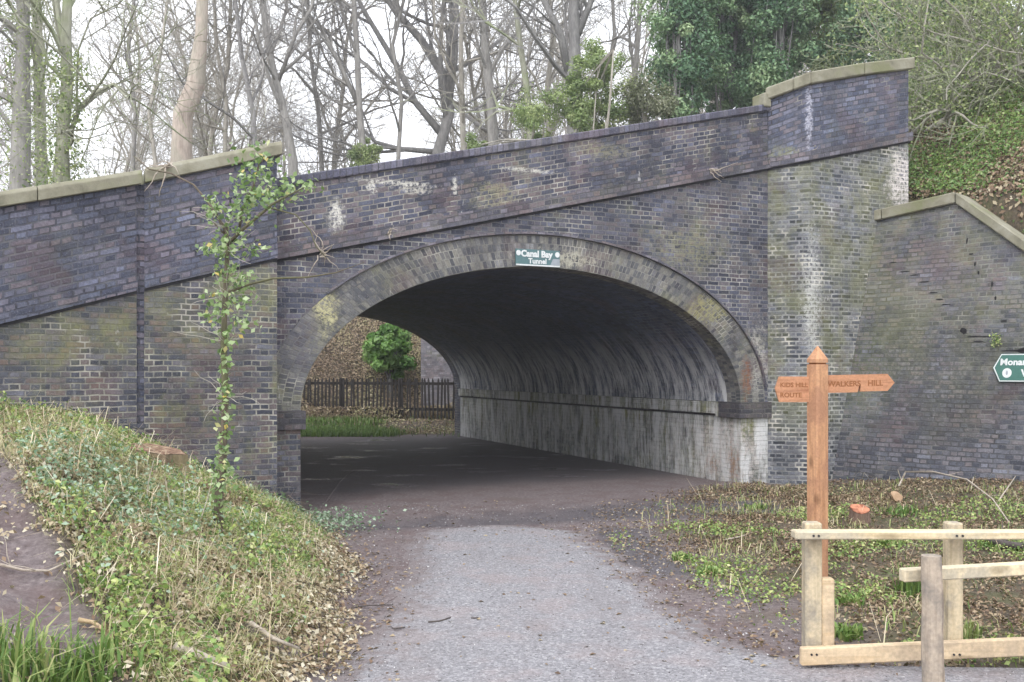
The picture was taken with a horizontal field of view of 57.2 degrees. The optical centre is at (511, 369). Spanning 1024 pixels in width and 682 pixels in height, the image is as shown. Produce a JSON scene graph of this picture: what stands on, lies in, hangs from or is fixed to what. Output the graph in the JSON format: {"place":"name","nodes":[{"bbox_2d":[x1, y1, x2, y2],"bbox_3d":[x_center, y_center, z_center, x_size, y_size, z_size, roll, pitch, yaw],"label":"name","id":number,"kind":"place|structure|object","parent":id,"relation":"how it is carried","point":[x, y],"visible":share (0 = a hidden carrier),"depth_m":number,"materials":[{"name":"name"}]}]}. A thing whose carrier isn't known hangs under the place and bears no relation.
{"place":"outdoors","nodes":[
{"label":"outdoors","id":0,"kind":"place"},
{"bbox_2d":[0,67,1023,681],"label":"ground","id":1,"kind":"structure","parent":0,"point":[396,473],"depth_m":9.55,"materials":[{"name":"brown soil"}]},
{"bbox_2d":[0,0,61,190],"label":"bare tree","id":2,"kind":"object","parent":1,"relation":"on","point":[18,175],"visible":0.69,"depth_m":16.89,"materials":[{"name":"grey plant"}]},
{"bbox_2d":[0,530,101,571],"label":"stick","id":3,"kind":"object","parent":1,"relation":"on","point":[10,566],"visible":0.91,"depth_m":4.71,"materials":[{"name":"beige wood"}]},
{"bbox_2d":[5,0,102,185],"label":"bare tree","id":4,"kind":"object","parent":1,"relation":"on","point":[38,50],"visible":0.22,"depth_m":18.90,"materials":[{"name":"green plant"}]},
{"bbox_2d":[0,170,141,434],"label":"wing wall","id":5,"kind":"structure","parent":1,"relation":"on","point":[68,289],"depth_m":9.15,"materials":[{"name":"brick"}]},
{"bbox_2d":[0,583,146,681],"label":"grass tuft","id":6,"kind":"object","parent":1,"relation":"on","point":[19,661],"visible":0.98,"depth_m":3.75,"materials":[{"name":"green plant"}]},
{"bbox_2d":[33,621,149,681],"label":"grass tuft","id":7,"kind":"object","parent":1,"relation":"on","point":[109,643],"visible":0.8,"depth_m":3.89,"materials":[{"name":"green plant"}]},
{"bbox_2d":[78,617,133,660],"bbox_3d":[-1.782,1.180,4.116,0.435,0.124,0.077,0,0,43],"label":"stick","id":8,"kind":"object","parent":1,"relation":"on","point":[82,620],"visible":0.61,"depth_m":4.23,"materials":[{"name":"beige wood"}]},
{"bbox_2d":[0,0,265,186],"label":"bare tree","id":9,"kind":"object","parent":1,"relation":"on","point":[64,135],"visible":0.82,"depth_m":15.89,"materials":[{"name":"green plant"}]},
{"bbox_2d":[73,0,194,164],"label":"bare tree","id":10,"kind":"object","parent":1,"relation":"on","point":[152,141],"visible":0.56,"depth_m":32.94,"materials":[{"name":"grey plant"}]},
{"bbox_2d":[43,0,240,151],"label":"bare tree","id":11,"kind":"object","parent":1,"relation":"on","point":[225,134],"visible":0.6,"depth_m":34.75,"materials":[{"name":"grey plant"}]},
{"bbox_2d":[147,458,154,494],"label":"dead stalk","id":12,"kind":"object","parent":1,"relation":"on","point":[149,478],"visible":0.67,"depth_m":6.52,"materials":[{"name":"beige plant"}]},
{"bbox_2d":[119,443,190,479],"bbox_3d":[-2.941,0.784,7.756,0.653,0.348,0.613,0,0,0],"label":"tree stump","id":13,"kind":"object","parent":1,"relation":"on","point":[177,457],"visible":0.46,"depth_m":7.70,"materials":[{"name":"brown wood"}]},
{"bbox_2d":[0,425,316,557],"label":"grass tuft","id":14,"kind":"object","parent":1,"relation":"on","point":[145,485],"visible":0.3,"depth_m":6.84,"materials":[{"name":"green plant"}]},
{"bbox_2d":[72,0,258,170],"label":"bare tree","id":15,"kind":"object","parent":1,"relation":"on","point":[133,146],"visible":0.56,"depth_m":33.94,"materials":[{"name":"grey plant"}]},
{"bbox_2d":[164,474,170,519],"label":"dead stalk","id":16,"kind":"object","parent":1,"relation":"on","point":[168,495],"visible":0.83,"depth_m":6.21,"materials":[{"name":"beige plant"}]},
{"bbox_2d":[148,619,192,668],"bbox_3d":[-1.581,1.273,4.341,0.043,0.128,0.588,0,0,-39],"label":"stick","id":17,"kind":"object","parent":1,"relation":"on","point":[177,656],"visible":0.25,"depth_m":4.22,"materials":[{"name":"beige wood"}]},
{"bbox_2d":[183,469,185,522],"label":"dead stalk","id":18,"kind":"object","parent":1,"relation":"on","point":[184,493],"visible":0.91,"depth_m":6.11,"materials":[{"name":"beige plant"}]},
{"bbox_2d":[170,0,207,162],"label":"bare tree","id":19,"kind":"object","parent":1,"relation":"on","point":[181,148],"visible":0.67,"depth_m":27.31,"materials":[{"name":"beige plant"}]},
{"bbox_2d":[172,643,228,668],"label":"fallen branch","id":20,"kind":"object","parent":1,"relation":"on","point":[174,647],"visible":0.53,"depth_m":4.18,"materials":[{"name":"beige wood"}]},
{"bbox_2d":[1,412,406,626],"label":"bramble patch","id":21,"kind":"object","parent":1,"relation":"on","point":[131,487],"visible":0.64,"depth_m":6.30,"materials":[{"name":"teal plant"}]},
{"bbox_2d":[105,0,306,145],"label":"bare tree","id":22,"kind":"object","parent":1,"relation":"on","point":[239,22],"visible":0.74,"depth_m":32.92,"materials":[{"name":"grey plant"}]},
{"bbox_2d":[200,477,212,519],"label":"dead stalk","id":23,"kind":"object","parent":1,"relation":"on","point":[206,500],"visible":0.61,"depth_m":6.20,"materials":[{"name":"beige plant"}]},
{"bbox_2d":[134,134,363,533],"bbox_3d":[-1.786,-0.211,6.288,1.802,2.719,0.590,0,0,7],"label":"ivy covered sapling","id":24,"kind":"object","parent":1,"relation":"on","point":[220,474],"visible":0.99,"depth_m":6.26,"materials":[{"name":"green plant"}]},
{"bbox_2d":[248,620,299,649],"bbox_3d":[-1.224,1.378,4.818,0.258,0.168,0.119,0,0,-10],"label":"fallen branch","id":25,"kind":"object","parent":1,"relation":"on","point":[273,638],"visible":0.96,"depth_m":4.81,"materials":[{"name":"beige wood"}]},
{"bbox_2d":[236,649,320,666],"bbox_3d":[-1.183,1.443,4.714,0.056,0.226,1.066,0,0,16],"label":"stick","id":26,"kind":"object","parent":1,"relation":"on","point":[285,661],"visible":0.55,"depth_m":4.77,"materials":[{"name":"brown wood"}]},
{"bbox_2d":[208,0,387,175],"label":"bare tree","id":27,"kind":"object","parent":1,"relation":"on","point":[276,87],"visible":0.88,"depth_m":33.38,"materials":[{"name":"grey plant"}]},
{"bbox_2d":[191,0,418,164],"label":"bare tree","id":28,"kind":"object","parent":1,"relation":"on","point":[356,94],"visible":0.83,"depth_m":34.42,"materials":[{"name":"grey plant"}]},
{"bbox_2d":[153,0,466,170],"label":"bare tree","id":29,"kind":"object","parent":1,"relation":"on","point":[314,91],"visible":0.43,"depth_m":37.41,"materials":[{"name":"grey plant"}]},
{"bbox_2d":[345,136,383,166],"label":"evergreen bush","id":30,"kind":"object","parent":1,"relation":"on","point":[369,153],"visible":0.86,"depth_m":34.08,"materials":[{"name":"green plant"}]},
{"bbox_2d":[347,592,396,608],"bbox_3d":[-0.937,1.494,6.180,0.340,0.158,0.127,0,0,-29],"label":"stick","id":31,"kind":"object","parent":1,"relation":"on","point":[385,604],"visible":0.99,"depth_m":6.22,"materials":[{"name":"wood"}]},
{"bbox_2d":[301,316,454,433],"bbox_3d":[-5.002,-1.605,28.603,12.074,6.491,10.871,0,0,0],"label":"bank scrub","id":32,"kind":"object","parent":1,"relation":"on","point":[337,411],"visible":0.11,"depth_m":28.42,"materials":[{"name":"brown plant"}]},
{"bbox_2d":[303,377,454,419],"bbox_3d":[-4.233,0.988,27.063,6.938,1.525,0.169,0,0,15],"label":"picket fence","id":33,"kind":"object","parent":1,"relation":"on","point":[342,383],"visible":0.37,"depth_m":26.83,"materials":[{"name":"brown wood"}]},
{"bbox_2d":[361,323,416,401],"bbox_3d":[-3.739,-0.306,28.637,1.683,2.643,2.010,0,0,30],"label":"evergreen bush","id":34,"kind":"object","parent":1,"relation":"on","point":[385,346],"visible":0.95,"depth_m":28.27,"materials":[{"name":"green plant"}]},
{"bbox_2d":[337,0,477,159],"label":"bare tree","id":35,"kind":"object","parent":1,"relation":"on","point":[399,122],"visible":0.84,"depth_m":34.94,"materials":[{"name":"grey plant"}]},
{"bbox_2d":[229,0,610,174],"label":"bare tree","id":36,"kind":"object","parent":1,"relation":"on","point":[442,130],"visible":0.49,"depth_m":36.32,"materials":[{"name":"grey plant"}]},
{"bbox_2d":[0,0,873,190],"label":"distant wood","id":37,"kind":"object","parent":1,"relation":"on","point":[204,132],"visible":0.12,"depth_m":45.52,"materials":[{"name":"grey plant"}]},
{"bbox_2d":[421,338,454,416],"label":"retaining wall","id":38,"kind":"structure","parent":1,"relation":"on","point":[434,366],"depth_m":28.14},
{"bbox_2d":[398,0,542,147],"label":"bare tree","id":39,"kind":"object","parent":1,"relation":"on","point":[526,88],"visible":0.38,"depth_m":27.96,"materials":[{"name":"grey plant"}]},
{"bbox_2d":[396,0,548,149],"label":"bare tree","id":40,"kind":"object","parent":1,"relation":"on","point":[460,86],"visible":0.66,"depth_m":33.11,"materials":[{"name":"grey plant"}]},
{"bbox_2d":[465,132,530,148],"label":"evergreen bush","id":41,"kind":"object","parent":1,"relation":"on","point":[473,143],"visible":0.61,"depth_m":24.35,"materials":[{"name":"plant"}]},
{"bbox_2d":[0,391,1023,681],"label":"ground ivy","id":42,"kind":"object","parent":1,"relation":"on","point":[116,581],"visible":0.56,"depth_m":6.27,"materials":[{"name":"green plant"}]},
{"bbox_2d":[0,397,1023,681],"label":"grass","id":43,"kind":"structure","parent":1,"relation":"on","point":[332,429],"depth_m":6.08,"materials":[{"name":"green plant"}]},
{"bbox_2d":[0,389,1023,681],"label":"dead stems","id":44,"kind":"object","parent":1,"relation":"on","point":[232,525],"visible":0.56,"depth_m":5.95,"materials":[{"name":"beige plant"}]},
{"bbox_2d":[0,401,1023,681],"bbox_3d":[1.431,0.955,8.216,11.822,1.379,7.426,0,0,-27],"label":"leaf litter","id":45,"kind":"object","parent":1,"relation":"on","point":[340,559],"visible":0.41,"depth_m":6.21,"materials":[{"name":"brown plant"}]},
{"bbox_2d":[424,0,614,144],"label":"bare tree","id":46,"kind":"object","parent":1,"relation":"on","point":[488,71],"visible":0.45,"depth_m":30.87,"materials":[{"name":"grey plant"}]},
{"bbox_2d":[137,57,914,512],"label":"brick bridge","id":47,"kind":"structure","parent":1,"relation":"on","point":[681,309],"depth_m":12.85,"materials":[{"name":"brick"}]},
{"bbox_2d":[137,157,179,193],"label":"dead roots","id":48,"kind":"object","parent":47,"relation":"on","point":[165,166],"visible":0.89,"depth_m":9.53,"materials":[{"name":"beige plant"}]},
{"bbox_2d":[304,231,338,278],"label":"dead roots","id":49,"kind":"object","parent":47,"relation":"attached to","point":[324,253],"visible":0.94,"depth_m":10.46,"materials":[{"name":"beige plant"}]},
{"bbox_2d":[515,248,559,266],"bbox_3d":[0.321,-1.386,11.680,0.608,0.206,0.024,0,0,-25],"label":"bridge name plate","id":50,"kind":"object","parent":47,"relation":"attached to","point":[534,257],"visible":1,"depth_m":11.67,"materials":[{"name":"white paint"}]},
{"bbox_2d":[709,163,734,182],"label":"dead roots","id":51,"kind":"object","parent":47,"relation":"attached to","point":[714,170],"visible":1,"depth_m":12.72,"materials":[{"name":"beige plant"}]},
{"bbox_2d":[433,0,618,133],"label":"bare tree","id":52,"kind":"object","parent":1,"relation":"on","point":[574,28],"visible":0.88,"depth_m":28.81,"materials":[{"name":"grey plant"}]},
{"bbox_2d":[473,0,607,135],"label":"bare tree","id":53,"kind":"object","parent":1,"relation":"on","point":[549,79],"visible":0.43,"depth_m":34.01,"materials":[{"name":"grey plant"}]},
{"bbox_2d":[509,86,597,138],"bbox_3d":[1.080,-3.570,24.645,2.351,7.627,2.104,0,0,0],"label":"evergreen bush","id":54,"kind":"object","parent":1,"relation":"on","point":[530,119],"visible":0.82,"depth_m":24.33,"materials":[{"name":"green plant"}]},
{"bbox_2d":[498,0,659,122],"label":"bare tree","id":55,"kind":"object","parent":1,"relation":"on","point":[613,36],"visible":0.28,"depth_m":34.94,"materials":[{"name":"grey plant"}]},
{"bbox_2d":[551,35,639,133],"bbox_3d":[2.254,-4.598,24.568,1.919,8.166,2.660,0,0,-27],"label":"evergreen bush","id":56,"kind":"object","parent":1,"relation":"on","point":[604,66],"visible":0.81,"depth_m":24.30,"materials":[{"name":"green plant"}]},
{"bbox_2d":[582,0,682,124],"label":"bare tree","id":57,"kind":"object","parent":1,"relation":"on","point":[634,46],"visible":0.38,"depth_m":31.96,"materials":[{"name":"grey plant"}]},
{"bbox_2d":[615,62,688,124],"bbox_3d":[3.615,-6.639,24.589,2.111,2.400,1.865,0,0,0],"label":"evergreen bush","id":58,"kind":"object","parent":1,"relation":"on","point":[643,104],"visible":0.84,"depth_m":24.34,"materials":[{"name":"green plant"}]},
{"bbox_2d":[627,0,732,120],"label":"evergreen tree","id":59,"kind":"object","parent":1,"relation":"on","point":[692,24],"visible":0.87,"depth_m":25.05,"materials":[{"name":"green plant"}]},
{"bbox_2d":[668,550,696,561],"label":"grass tuft","id":60,"kind":"object","parent":1,"relation":"on","point":[675,557],"visible":0.78,"depth_m":7.89,"materials":[{"name":"green plant"}]},
{"bbox_2d":[697,563,725,576],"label":"grass tuft","id":61,"kind":"object","parent":1,"relation":"on","point":[711,568],"visible":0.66,"depth_m":7.31,"materials":[{"name":"green plant"}]},
{"bbox_2d":[680,0,761,112],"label":"evergreen tree","id":62,"kind":"object","parent":1,"relation":"on","point":[731,26],"visible":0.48,"depth_m":26.53,"materials":[{"name":"green plant"}]},
{"bbox_2d":[715,17,788,107],"bbox_3d":[7.361,-9.534,29.623,2.649,11.599,2.507,0,0,16],"label":"evergreen tree","id":63,"kind":"object","parent":1,"relation":"on","point":[749,49],"visible":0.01,"depth_m":29.13,"materials":[{"name":"green plant"}]},
{"bbox_2d":[744,502,767,509],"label":"grass tuft","id":64,"kind":"object","parent":1,"relation":"on","point":[753,505],"visible":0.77,"depth_m":10.82,"materials":[{"name":"green plant"}]},
{"bbox_2d":[728,0,829,108],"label":"evergreen tree","id":65,"kind":"object","parent":1,"relation":"on","point":[776,27],"visible":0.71,"depth_m":25.54,"materials":[{"name":"green plant"}]},
{"bbox_2d":[793,0,868,71],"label":"holly tree","id":66,"kind":"object","parent":1,"relation":"on","point":[828,8],"visible":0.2,"depth_m":27.00,"materials":[{"name":"green plant"}]},
{"bbox_2d":[774,346,894,576],"bbox_3d":[2.468,0.760,7.150,0.914,1.876,0.153,0,0,0],"label":"fingerpost","id":67,"kind":"object","parent":1,"relation":"on","point":[815,386],"visible":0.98,"depth_m":7.11,"materials":[{"name":"brown wood"}]},
{"bbox_2d":[834,621,867,641],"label":"grass tuft","id":68,"kind":"object","parent":1,"relation":"on","point":[845,632],"visible":0.94,"depth_m":5.65,"materials":[{"name":"green plant"}]},
{"bbox_2d":[834,589,873,606],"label":"grass tuft","id":69,"kind":"object","parent":1,"relation":"on","point":[849,597],"visible":0.82,"depth_m":6.34,"materials":[{"name":"green plant"}]},
{"bbox_2d":[848,504,870,524],"bbox_3d":[3.508,1.509,9.437,0.240,0.285,0.255,0,0,0],"label":"tree stump","id":70,"kind":"object","parent":1,"relation":"on","point":[856,512],"visible":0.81,"depth_m":9.39,"materials":[{"name":"brown wood"}]},
{"bbox_2d":[817,0,902,66],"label":"holly tree","id":71,"kind":"object","parent":1,"relation":"on","point":[849,35],"visible":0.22,"depth_m":24.95,"materials":[{"name":"green plant"}]},
{"bbox_2d":[869,540,904,547],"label":"grass tuft","id":72,"kind":"object","parent":1,"relation":"on","point":[885,542],"visible":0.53,"depth_m":8.27,"materials":[{"name":"green plant"}]},
{"bbox_2d":[891,491,902,501],"bbox_3d":[4.282,1.435,10.445,0.230,0.185,0.108,0,0,-16],"label":"cut log","id":73,"kind":"object","parent":1,"relation":"on","point":[896,495],"visible":0.8,"depth_m":10.39,"materials":[{"name":"brown wood"}]},
{"bbox_2d":[879,562,920,597],"bbox_3d":[2.830,1.493,6.702,0.450,0.252,0.367,0,0,-34],"label":"grass tuft","id":74,"kind":"object","parent":1,"relation":"on","point":[911,588],"visible":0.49,"depth_m":6.65,"materials":[{"name":"green plant"}]},
{"bbox_2d":[874,503,937,517],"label":"grass tuft","id":75,"kind":"object","parent":1,"relation":"on","point":[902,512],"visible":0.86,"depth_m":9.60,"materials":[{"name":"green plant"}]},
{"bbox_2d":[791,521,1023,665],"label":"timber barrier","id":76,"kind":"object","parent":1,"relation":"on","point":[818,647],"visible":0.98,"depth_m":4.96,"materials":[{"name":"brown wood"}]},
{"bbox_2d":[795,0,1023,164],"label":"bare bush","id":77,"kind":"object","parent":1,"relation":"on","point":[941,106],"visible":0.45,"depth_m":14.82,"materials":[{"name":"green plant"}]},
{"bbox_2d":[801,0,1023,98],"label":"bare bush","id":78,"kind":"object","parent":1,"relation":"on","point":[895,47],"visible":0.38,"depth_m":15.59,"materials":[{"name":"green plant"}]},
{"bbox_2d":[832,192,1023,480],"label":"wing wall","id":79,"kind":"structure","parent":1,"relation":"on","point":[943,296],"depth_m":12.53,"materials":[{"name":"brick"}]},
{"bbox_2d":[989,332,1002,347],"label":"wall plant","id":80,"kind":"object","parent":79,"relation":"attached to","point":[997,339],"depth_m":11.94,"materials":[{"name":"green plant"}]},
{"bbox_2d":[993,354,1023,381],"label":"waymark sign","id":81,"kind":"object","parent":79,"relation":"attached to","point":[1008,367],"visible":1,"depth_m":11.77,"materials":[{"name":"teal metal"}]},
{"bbox_2d":[850,0,1023,125],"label":"bare bush","id":82,"kind":"object","parent":1,"relation":"on","point":[999,41],"visible":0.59,"depth_m":15.09,"materials":[{"name":"green plant"}]},
{"bbox_2d":[875,0,1022,87],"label":"tree","id":83,"kind":"object","parent":1,"relation":"on","point":[900,34],"visible":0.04,"depth_m":18.09,"materials":[{"name":"green plant"}]},
{"bbox_2d":[881,0,1023,75],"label":"bare bush","id":84,"kind":"object","parent":1,"relation":"on","point":[986,21],"visible":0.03,"depth_m":16.88,"materials":[{"name":"green plant"}]},
{"bbox_2d":[898,471,1009,523],"bbox_3d":[4.794,1.275,10.171,0.310,0.305,3.035,0,0,2],"label":"fallen branch","id":85,"kind":"object","parent":1,"relation":"on","point":[904,474],"visible":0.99,"depth_m":10.22,"materials":[{"name":"brown wood"}]},
{"bbox_2d":[899,554,1023,681],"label":"rail fence","id":86,"kind":"object","parent":1,"relation":"on","point":[931,573],"visible":1,"depth_m":4.28,"materials":[{"name":"brown wood"}]},
{"bbox_2d":[908,58,1023,232],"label":"ground ivy","id":87,"kind":"object","parent":1,"relation":"on","point":[1008,105],"visible":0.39,"depth_m":14.17,"materials":[{"name":"green plant"}]},
{"bbox_2d":[908,68,1023,221],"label":"leaf litter","id":88,"kind":"object","parent":1,"relation":"on","point":[996,175],"visible":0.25,"depth_m":13.80,"materials":[{"name":"brown plant"}]},
{"bbox_2d":[963,614,992,638],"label":"grass tuft","id":89,"kind":"object","parent":1,"relation":"on","point":[969,628],"visible":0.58,"depth_m":5.68,"materials":[{"name":"green plant"}]},
{"bbox_2d":[977,540,1008,550],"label":"grass tuft","id":90,"kind":"object","parent":1,"relation":"on","point":[991,546],"visible":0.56,"depth_m":7.86,"materials":[{"name":"green plant"}]},
{"bbox_2d":[982,521,1023,548],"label":"fallen branch","id":91,"kind":"object","parent":1,"relation":"on","point":[1010,544],"visible":0.69,"depth_m":7.76,"materials":[{"name":"grey wood"}]},
{"bbox_2d":[998,476,1015,501],"bbox_3d":[5.285,1.269,10.015,0.016,0.190,0.855,0,0,39],"label":"stick","id":92,"kind":"object","parent":1,"relation":"on","point":[1006,489],"visible":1,"depth_m":10.00,"materials":[{"name":"beige wood"}]},
{"bbox_2d":[1000,540,1022,551],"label":"grass tuft","id":93,"kind":"object","parent":1,"relation":"on","point":[1017,550],"visible":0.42,"depth_m":7.78,"materials":[{"name":"green plant"}]},
{"bbox_2d":[0,0,1023,188],"label":"sky","id":94,"kind":"structure","parent":0,"point":[392,140],"materials":[{"name":"white"}]},
{"bbox_2d":[312,525,1023,681],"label":"path","id":95,"kind":"structure","parent":0,"point":[588,614],"depth_m":5.71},
{"bbox_2d":[428,617,450,622],"bbox_3d":[-0.451,1.584,5.926,0.172,0.014,0.038,0,0,-37],"label":"stick","id":96,"kind":"object","parent":95,"relation":"on","point":[439,620],"visible":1,"depth_m":5.90,"materials":[{"name":"wood"}]},
{"bbox_2d":[314,502,1022,681],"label":"loose stones","id":97,"kind":"object","parent":95,"relation":"on","point":[560,594],"visible":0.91,"depth_m":6.59,"materials":[{"name":"grey gravel"}]}
]}

